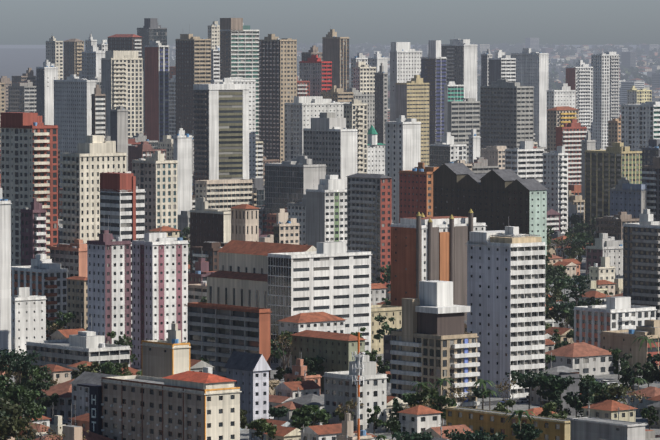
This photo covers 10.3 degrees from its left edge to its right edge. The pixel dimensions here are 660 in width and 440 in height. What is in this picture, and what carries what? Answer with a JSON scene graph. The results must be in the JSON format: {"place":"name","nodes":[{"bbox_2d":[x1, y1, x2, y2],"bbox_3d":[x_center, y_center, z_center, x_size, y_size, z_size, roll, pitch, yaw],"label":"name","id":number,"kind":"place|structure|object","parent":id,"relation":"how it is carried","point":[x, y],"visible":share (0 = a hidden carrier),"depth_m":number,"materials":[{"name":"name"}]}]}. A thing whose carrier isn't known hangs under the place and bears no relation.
{"place":"outdoors","nodes":[
{"label":"outdoors","id":0,"kind":"place"},
{"bbox_2d":[0,45,659,424],"bbox_3d":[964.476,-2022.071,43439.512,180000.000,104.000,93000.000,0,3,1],"label":"ground","id":1,"kind":"structure","parent":0,"point":[16,59],"depth_m":7875.05,"materials":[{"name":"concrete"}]},
{"bbox_2d":[0,188,11,357],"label":"building","id":2,"kind":"structure","parent":1,"relation":"on","point":[5,273],"depth_m":1304.41,"materials":[{"name":"white concrete"}]},
{"bbox_2d":[0,107,57,265],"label":"building","id":3,"kind":"structure","parent":1,"relation":"on","point":[29,157],"depth_m":1507.88,"materials":[{"name":"red concrete"}]},
{"bbox_2d":[11,287,46,355],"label":"building","id":4,"kind":"structure","parent":1,"relation":"on","point":[28,317],"depth_m":1337.01,"materials":[{"name":"white paint"}]},
{"bbox_2d":[19,198,45,265],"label":"building","id":5,"kind":"structure","parent":1,"relation":"on","point":[33,230],"depth_m":1454.39,"materials":[{"name":"white concrete"}]},
{"bbox_2d":[11,249,68,339],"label":"building","id":6,"kind":"structure","parent":1,"relation":"on","point":[41,275],"depth_m":1408.11,"materials":[{"name":"grey concrete"}]},
{"bbox_2d":[36,60,58,124],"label":"building","id":7,"kind":"structure","parent":1,"relation":"on","point":[46,74],"depth_m":2724.90,"materials":[{"name":"white concrete"}]},
{"bbox_2d":[46,32,62,79],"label":"building","id":8,"kind":"structure","parent":1,"relation":"on","point":[54,51],"depth_m":3103.96,"materials":[{"name":"white concrete"}]},
{"bbox_2d":[49,229,86,277],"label":"building","id":9,"kind":"structure","parent":1,"relation":"on","point":[72,257],"depth_m":1456.86,"materials":[{"name":"orange concrete"}]},
{"bbox_2d":[63,39,84,79],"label":"building","id":10,"kind":"structure","parent":1,"relation":"on","point":[73,49],"depth_m":3053.54,"materials":[{"name":"beige concrete"}]},
{"bbox_2d":[54,74,96,182],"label":"building","id":11,"kind":"structure","parent":1,"relation":"on","point":[72,108],"depth_m":2615.52,"materials":[{"name":"grey concrete"}]},
{"bbox_2d":[65,276,87,330],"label":"building","id":12,"kind":"structure","parent":1,"relation":"on","point":[77,296],"depth_m":1386.19,"materials":[{"name":"beige paint"}]},
{"bbox_2d":[25,315,130,368],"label":"building","id":13,"kind":"structure","parent":1,"relation":"on","point":[91,346],"depth_m":1263.51,"materials":[{"name":"white concrete"}]},
{"bbox_2d":[59,129,127,243],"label":"building","id":14,"kind":"structure","parent":1,"relation":"on","point":[89,162],"depth_m":1475.81,"materials":[{"name":"beige concrete"}]},
{"bbox_2d":[82,45,104,79],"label":"building","id":15,"kind":"structure","parent":1,"relation":"on","point":[92,55],"depth_m":2905.98,"materials":[{"name":"white concrete"}]},
{"bbox_2d":[69,371,118,417],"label":"building","id":16,"kind":"structure","parent":1,"relation":"on","point":[80,400],"depth_m":1114.48,"materials":[{"name":"grey concrete"}]},
{"bbox_2d":[91,85,105,140],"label":"building","id":17,"kind":"structure","parent":1,"relation":"on","point":[98,113],"depth_m":2353.08,"materials":[{"name":"white concrete"}]},
{"bbox_2d":[86,216,131,366],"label":"pink building","id":18,"kind":"structure","parent":1,"relation":"on","point":[109,278],"depth_m":1284.70,"materials":[{"name":"paint"}]},
{"bbox_2d":[110,106,127,170],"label":"building","id":19,"kind":"structure","parent":1,"relation":"on","point":[119,124],"depth_m":2253.42,"materials":[{"name":"white concrete"}]},
{"bbox_2d":[100,51,142,138],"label":"building","id":20,"kind":"structure","parent":1,"relation":"on","point":[121,78],"depth_m":2557.66,"materials":[{"name":"beige concrete"}]},
{"bbox_2d":[99,172,145,337],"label":"building","id":21,"kind":"structure","parent":1,"relation":"on","point":[122,201],"depth_m":1389.57,"materials":[{"name":"white concrete"}]},
{"bbox_2d":[108,34,141,57],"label":"building","id":22,"kind":"structure","parent":1,"relation":"on","point":[124,42],"depth_m":3005.97,"materials":[{"name":"white concrete"}]},
{"bbox_2d":[137,18,166,132],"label":"building","id":23,"kind":"structure","parent":1,"relation":"on","point":[151,30],"depth_m":3134.95,"materials":[{"name":"grey concrete"}]},
{"bbox_2d":[131,151,178,232],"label":"building","id":24,"kind":"structure","parent":1,"relation":"on","point":[155,174],"depth_m":1605.00,"materials":[{"name":"beige concrete"}]},
{"bbox_2d":[145,41,168,141],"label":"building","id":25,"kind":"structure","parent":1,"relation":"on","point":[156,89],"depth_m":2723.76,"materials":[{"name":"purple concrete"}]},
{"bbox_2d":[77,371,241,439],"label":"hotel building","id":26,"kind":"structure","parent":1,"relation":"on","point":[189,405],"depth_m":965.11,"materials":[{"name":"beige concrete"}]},
{"bbox_2d":[141,323,190,377],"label":"hotel top","id":27,"kind":"structure","parent":26,"relation":"attached to","point":[164,358],"depth_m":1009.91,"materials":[{"name":"beige concrete"}]},
{"bbox_2d":[132,232,188,368],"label":"pink building","id":28,"kind":"structure","parent":1,"relation":"on","point":[159,282],"depth_m":1296.68,"materials":[{"name":"paint"}]},
{"bbox_2d":[172,128,192,213],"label":"building","id":29,"kind":"structure","parent":1,"relation":"on","point":[182,148],"depth_m":2053.47,"materials":[{"name":"white concrete"}]},
{"bbox_2d":[176,34,210,134],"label":"building","id":30,"kind":"structure","parent":1,"relation":"on","point":[193,60],"depth_m":2765.85,"materials":[{"name":"brown concrete"}]},
{"bbox_2d":[190,190,230,272],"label":"building","id":31,"kind":"structure","parent":1,"relation":"on","point":[209,225],"depth_m":1711.02,"materials":[{"name":"grey concrete"}]},
{"bbox_2d":[208,21,219,49],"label":"building","id":32,"kind":"structure","parent":1,"relation":"on","point":[214,32],"depth_m":3119.00,"materials":[{"name":"white concrete"}]},
{"bbox_2d":[211,46,219,79],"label":"building","id":33,"kind":"structure","parent":1,"relation":"on","point":[215,64],"depth_m":2859.86,"materials":[{"name":"white concrete"}]},
{"bbox_2d":[193,77,249,193],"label":"building","id":34,"kind":"structure","parent":1,"relation":"on","point":[221,130],"depth_m":2106.91,"materials":[{"name":"grey concrete"}]},
{"bbox_2d":[194,179,252,210],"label":"building","id":35,"kind":"structure","parent":1,"relation":"on","point":[225,194],"depth_m":2064.69,"materials":[{"name":"beige concrete"}]},
{"bbox_2d":[186,302,271,378],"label":"building","id":36,"kind":"structure","parent":1,"relation":"on","point":[218,334],"depth_m":1237.54,"materials":[{"name":"paint"}]},
{"bbox_2d":[210,72,255,177],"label":"building","id":37,"kind":"structure","parent":1,"relation":"on","point":[252,128],"depth_m":2418.73,"materials":[{"name":"white concrete"}]},
{"bbox_2d":[220,18,258,140],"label":"building","id":38,"kind":"structure","parent":1,"relation":"on","point":[239,47],"depth_m":2704.47,"materials":[{"name":"white concrete"}]},
{"bbox_2d":[231,204,259,241],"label":"building","id":39,"kind":"structure","parent":1,"relation":"on","point":[244,222],"depth_m":1483.01,"materials":[{"name":"beige concrete"}]},
{"bbox_2d":[224,351,270,424],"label":"building","id":40,"kind":"structure","parent":1,"relation":"on","point":[248,373],"depth_m":1104.33,"materials":[{"name":"white concrete"}]},
{"bbox_2d":[0,416,507,439],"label":"buildings","id":41,"kind":"structure","parent":1,"relation":"on","point":[12,428],"depth_m":976.11,"materials":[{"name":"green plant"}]},
{"bbox_2d":[206,240,316,307],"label":"church","id":42,"kind":"structure","parent":1,"relation":"on","point":[239,277],"depth_m":1417.08,"materials":[{"name":"brown concrete"}]},
{"bbox_2d":[0,68,546,157],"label":"city block","id":43,"kind":"structure","parent":1,"relation":"on","point":[22,93],"depth_m":2799.88,"materials":[{"name":"grey concrete"}]},
{"bbox_2d":[259,34,296,162],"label":"building","id":44,"kind":"structure","parent":1,"relation":"on","point":[277,73],"depth_m":2654.30,"materials":[{"name":"brown concrete"}]},
{"bbox_2d":[273,209,299,244],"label":"building","id":45,"kind":"structure","parent":1,"relation":"on","point":[286,231],"depth_m":1653.65,"materials":[{"name":"beige concrete"}]},
{"bbox_2d":[0,68,580,218],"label":"city block","id":46,"kind":"structure","parent":1,"relation":"on","point":[140,145],"depth_m":2489.02,"materials":[{"name":"grey concrete"}]},
{"bbox_2d":[264,156,326,233],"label":"building","id":47,"kind":"structure","parent":1,"relation":"on","point":[291,181],"depth_m":1960.72,"materials":[{"name":"grey glass"}]},
{"bbox_2d":[278,312,345,368],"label":"building","id":48,"kind":"structure","parent":1,"relation":"on","point":[317,321],"depth_m":1297.89,"materials":[{"name":"white paint"}]},
{"bbox_2d":[299,52,331,95],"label":"building","id":49,"kind":"structure","parent":1,"relation":"on","point":[315,71],"depth_m":2802.13,"materials":[{"name":"red concrete"}]},
{"bbox_2d":[284,96,349,160],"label":"building","id":50,"kind":"structure","parent":1,"relation":"on","point":[300,112],"depth_m":2407.30,"materials":[{"name":"white concrete"}]},
{"bbox_2d":[267,241,371,363],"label":"building","id":51,"kind":"structure","parent":1,"relation":"on","point":[333,278],"depth_m":1320.99,"materials":[{"name":"white paint"}]},
{"bbox_2d":[0,157,638,276],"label":"city block","id":52,"kind":"structure","parent":1,"relation":"on","point":[611,226],"depth_m":1924.16,"materials":[{"name":"grey concrete"}]},
{"bbox_2d":[305,175,346,247],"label":"building","id":53,"kind":"structure","parent":1,"relation":"on","point":[326,210],"depth_m":1785.02,"materials":[{"name":"white concrete"}]},
{"bbox_2d":[291,330,366,391],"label":"building","id":54,"kind":"structure","parent":1,"relation":"on","point":[335,350],"depth_m":1209.96,"materials":[{"name":"brown concrete"}]},
{"bbox_2d":[0,265,659,439],"bbox_3d":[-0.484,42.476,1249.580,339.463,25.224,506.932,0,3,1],"label":"trees","id":55,"kind":"object","parent":1,"relation":"on","point":[20,397],"visible":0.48,"depth_m":1120.52,"materials":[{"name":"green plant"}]},
{"bbox_2d":[303,112,356,187],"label":"building","id":56,"kind":"structure","parent":1,"relation":"on","point":[329,140],"depth_m":2066.11,"materials":[{"name":"white concrete"}]},
{"bbox_2d":[58,187,602,241],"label":"trees","id":57,"kind":"object","parent":1,"relation":"on","point":[578,228],"visible":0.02,"depth_m":2095.68,"materials":[{"name":"green plant"}]},
{"bbox_2d":[2,315,659,439],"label":"city block","id":58,"kind":"structure","parent":1,"relation":"on","point":[582,358],"depth_m":1127.83,"materials":[{"name":"multicoloured concrete"}]},
{"bbox_2d":[9,255,659,439],"bbox_3d":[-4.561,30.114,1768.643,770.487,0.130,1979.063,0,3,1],"label":"pavements and markings","id":59,"kind":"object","parent":1,"relation":"on","point":[244,434],"depth_m":1188.89,"materials":[{"name":"grey concrete"}]},
{"bbox_2d":[322,29,349,91],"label":"building","id":60,"kind":"structure","parent":1,"relation":"on","point":[335,49],"depth_m":2899.64,"materials":[{"name":"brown concrete"}]},
{"bbox_2d":[50,227,622,347],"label":"city block","id":61,"kind":"structure","parent":1,"relation":"on","point":[205,261],"depth_m":1618.79,"materials":[{"name":"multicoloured concrete"}]},
{"bbox_2d":[323,355,387,432],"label":"building","id":62,"kind":"structure","parent":1,"relation":"on","point":[340,388],"depth_m":1086.17,"materials":[{"name":"white concrete"}]},
{"bbox_2d":[344,99,366,172],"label":"building","id":63,"kind":"structure","parent":1,"relation":"on","point":[355,113],"depth_m":2251.20,"materials":[{"name":"white concrete"}]},
{"bbox_2d":[352,323,364,439],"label":"cell mast","id":64,"kind":"object","parent":1,"relation":"on","point":[358,368],"visible":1,"depth_m":960.07,"materials":[{"name":"orange metal"}]},
{"bbox_2d":[63,41,659,108],"bbox_3d":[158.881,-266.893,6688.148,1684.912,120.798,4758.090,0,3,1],"label":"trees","id":65,"kind":"object","parent":1,"relation":"on","point":[517,48],"visible":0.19,"depth_m":8122.84,"materials":[{"name":"green plant"}]},
{"bbox_2d":[63,38,659,116],"bbox_3d":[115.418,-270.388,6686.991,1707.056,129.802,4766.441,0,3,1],"label":"city","id":66,"kind":"object","parent":1,"relation":"on","point":[628,58],"visible":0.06,"depth_m":7534.35,"materials":[{"name":"grey concrete"}]},
{"bbox_2d":[353,62,375,93],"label":"building","id":67,"kind":"structure","parent":1,"relation":"on","point":[363,78],"depth_m":2799.92,"materials":[{"name":"white concrete"}]},
{"bbox_2d":[346,173,391,285],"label":"building","id":68,"kind":"structure","parent":1,"relation":"on","point":[369,209],"depth_m":1703.58,"materials":[{"name":"red concrete"}]},
{"bbox_2d":[367,126,384,174],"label":"building","id":69,"kind":"structure","parent":1,"relation":"on","point":[375,157],"depth_m":2401.43,"materials":[{"name":"white concrete"}]},
{"bbox_2d":[375,63,387,143],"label":"building","id":70,"kind":"structure","parent":1,"relation":"on","point":[381,96],"depth_m":2698.49,"materials":[{"name":"grey concrete"}]},
{"bbox_2d":[371,305,401,353],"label":"building","id":71,"kind":"structure","parent":1,"relation":"on","point":[389,311],"depth_m":1361.34,"materials":[{"name":"beige paint"}]},
{"bbox_2d":[179,226,612,304],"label":"trees","id":72,"kind":"object","parent":1,"relation":"on","point":[558,275],"visible":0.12,"depth_m":1687.06,"materials":[{"name":"green plant"}]},
{"bbox_2d":[384,115,421,222],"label":"building","id":73,"kind":"structure","parent":1,"relation":"on","point":[402,142],"depth_m":2002.63,"materials":[{"name":"white concrete"}]},
{"bbox_2d":[390,42,421,120],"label":"building","id":74,"kind":"structure","parent":1,"relation":"on","point":[405,63],"depth_m":2999.53,"materials":[{"name":"white concrete"}]},
{"bbox_2d":[396,75,428,166],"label":"building","id":75,"kind":"structure","parent":1,"relation":"on","point":[412,98],"depth_m":2854.08,"materials":[{"name":"beige concrete"}]},
{"bbox_2d":[398,162,438,222],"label":"building","id":76,"kind":"structure","parent":1,"relation":"on","point":[415,190],"depth_m":1805.16,"materials":[{"name":"brown concrete"}]},
{"bbox_2d":[421,40,446,166],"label":"building","id":77,"kind":"structure","parent":1,"relation":"on","point":[433,69],"depth_m":2898.29,"materials":[{"name":"blue concrete"}]},
{"bbox_2d":[389,280,479,409],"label":"brown building","id":78,"kind":"structure","parent":1,"relation":"on","point":[430,340],"depth_m":1137.73,"materials":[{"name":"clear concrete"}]},
{"bbox_2d":[389,209,486,320],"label":"building","id":79,"kind":"structure","parent":1,"relation":"on","point":[423,248],"depth_m":1406.82,"materials":[{"name":"brown concrete"}]},
{"bbox_2d":[429,132,466,166],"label":"building","id":80,"kind":"structure","parent":1,"relation":"on","point":[446,149],"depth_m":2304.31,"materials":[{"name":"white concrete"}]},
{"bbox_2d":[444,81,463,131],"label":"building","id":81,"kind":"structure","parent":1,"relation":"on","point":[452,91],"depth_m":2797.65,"materials":[{"name":"green concrete"}]},
{"bbox_2d":[441,39,476,100],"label":"building","id":82,"kind":"structure","parent":1,"relation":"on","point":[460,55],"depth_m":2999.49,"materials":[{"name":"white concrete"}]},
{"bbox_2d":[447,91,479,163],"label":"building","id":83,"kind":"structure","parent":1,"relation":"on","point":[463,118],"depth_m":2452.92,"materials":[{"name":"grey concrete"}]},
{"bbox_2d":[468,129,480,163],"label":"building","id":84,"kind":"structure","parent":1,"relation":"on","point":[474,146],"depth_m":2397.79,"materials":[{"name":"white concrete"}]},
{"bbox_2d":[481,49,491,85],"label":"building","id":85,"kind":"structure","parent":1,"relation":"on","point":[486,56],"depth_m":3244.70,"materials":[{"name":"grey concrete"}]},
{"bbox_2d":[433,163,547,264],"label":"building","id":86,"kind":"structure","parent":1,"relation":"on","point":[494,199],"depth_m":1717.63,"materials":[{"name":"black concrete"}]},
{"bbox_2d":[488,50,515,85],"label":"building","id":87,"kind":"structure","parent":1,"relation":"on","point":[502,65],"depth_m":3098.86,"materials":[{"name":"white concrete"}]},
{"bbox_2d":[466,216,546,397],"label":"building","id":88,"kind":"structure","parent":1,"relation":"on","point":[506,293],"depth_m":1195.21,"materials":[{"name":"white paint"}]},
{"bbox_2d":[480,79,533,148],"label":"building","id":89,"kind":"structure","parent":1,"relation":"on","point":[506,113],"depth_m":2503.82,"materials":[{"name":"grey concrete"}]},
{"bbox_2d":[444,406,569,439],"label":"building","id":90,"kind":"structure","parent":1,"relation":"on","point":[491,422],"depth_m":1040.96,"materials":[{"name":"yellow paint"}]},
{"bbox_2d":[505,141,544,184],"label":"building","id":91,"kind":"structure","parent":1,"relation":"on","point":[524,160],"depth_m":2152.77,"materials":[{"name":"white concrete"}]},
{"bbox_2d":[511,48,548,146],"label":"building","id":92,"kind":"structure","parent":1,"relation":"on","point":[532,68],"depth_m":3196.91,"materials":[{"name":"white concrete"}]},
{"bbox_2d":[547,208,559,233],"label":"building","id":93,"kind":"structure","parent":1,"relation":"on","point":[553,219],"depth_m":2052.11,"materials":[{"name":"white concrete"}]},
{"bbox_2d":[542,146,567,233],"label":"building","id":94,"kind":"structure","parent":1,"relation":"on","point":[555,173],"depth_m":2099.27,"materials":[{"name":"white concrete"}]},
{"bbox_2d":[546,83,575,146],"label":"building","id":95,"kind":"structure","parent":1,"relation":"on","point":[564,95],"depth_m":2998.81,"materials":[{"name":"white concrete"}]},
{"bbox_2d":[541,372,580,415],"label":"building","id":96,"kind":"structure","parent":1,"relation":"on","point":[573,387],"depth_m":1133.35,"materials":[{"name":"grey concrete"}]},
{"bbox_2d":[547,106,578,152],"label":"building","id":97,"kind":"structure","parent":1,"relation":"on","point":[560,116],"depth_m":2698.74,"materials":[{"name":"beige concrete"}]},
{"bbox_2d":[555,119,586,184],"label":"building","id":98,"kind":"structure","parent":1,"relation":"on","point":[571,136],"depth_m":2501.01,"materials":[{"name":"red concrete"}]},
{"bbox_2d":[566,60,592,139],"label":"building","id":99,"kind":"structure","parent":1,"relation":"on","point":[579,78],"depth_m":3297.83,"materials":[{"name":"white concrete"}]},
{"bbox_2d":[581,124,595,198],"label":"building","id":100,"kind":"structure","parent":1,"relation":"on","point":[588,143],"depth_m":2297.43,"materials":[{"name":"grey concrete"}]},
{"bbox_2d":[586,233,622,279],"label":"building","id":101,"kind":"structure","parent":1,"relation":"on","point":[595,253],"depth_m":1753.42,"materials":[{"name":"white concrete"}]},
{"bbox_2d":[591,52,619,149],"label":"building","id":102,"kind":"structure","parent":1,"relation":"on","point":[606,86],"depth_m":3396.16,"materials":[{"name":"white concrete"}]},
{"bbox_2d":[569,417,646,439],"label":"building","id":103,"kind":"structure","parent":1,"relation":"on","point":[587,428],"depth_m":997.82,"materials":[{"name":"white paint"}]},
{"bbox_2d":[585,142,641,242],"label":"building","id":104,"kind":"structure","parent":1,"relation":"on","point":[608,168],"depth_m":2106.72,"materials":[{"name":"beige concrete"}]},
{"bbox_2d":[608,117,620,145],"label":"building","id":105,"kind":"structure","parent":1,"relation":"on","point":[614,130],"depth_m":2646.63,"materials":[{"name":"brown concrete"}]},
{"bbox_2d":[573,296,656,347],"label":"building","id":106,"kind":"structure","parent":1,"relation":"on","point":[591,323],"depth_m":1325.80,"materials":[{"name":"white paint"}]},
{"bbox_2d":[610,177,647,217],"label":"building","id":107,"kind":"structure","parent":1,"relation":"on","point":[626,196],"depth_m":1903.51,"materials":[{"name":"concrete"}]},
{"bbox_2d":[627,86,651,103],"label":"building","id":108,"kind":"structure","parent":1,"relation":"on","point":[635,95],"depth_m":3295.82,"materials":[{"name":"beige concrete"}]},
{"bbox_2d":[621,101,659,150],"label":"building","id":109,"kind":"structure","parent":1,"relation":"on","point":[640,125],"depth_m":2303.15,"materials":[{"name":"grey concrete"}]},
{"bbox_2d":[622,194,659,319],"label":"building","id":110,"kind":"structure","parent":1,"relation":"on","point":[641,262],"depth_m":1454.90,"materials":[{"name":"grey concrete"}]},
{"bbox_2d":[641,157,659,220],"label":"building","id":111,"kind":"structure","parent":1,"relation":"on","point":[651,176],"depth_m":1899.82,"materials":[{"name":"concrete"}]},
{"bbox_2d":[641,139,659,165],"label":"building","id":112,"kind":"structure","parent":1,"relation":"on","point":[650,152],"depth_m":2051.12,"materials":[{"name":"concrete"}]},
{"bbox_2d":[0,0,659,44],"label":"sky","id":113,"kind":"structure","parent":0,"point":[22,22],"materials":[{"name":"grey"}]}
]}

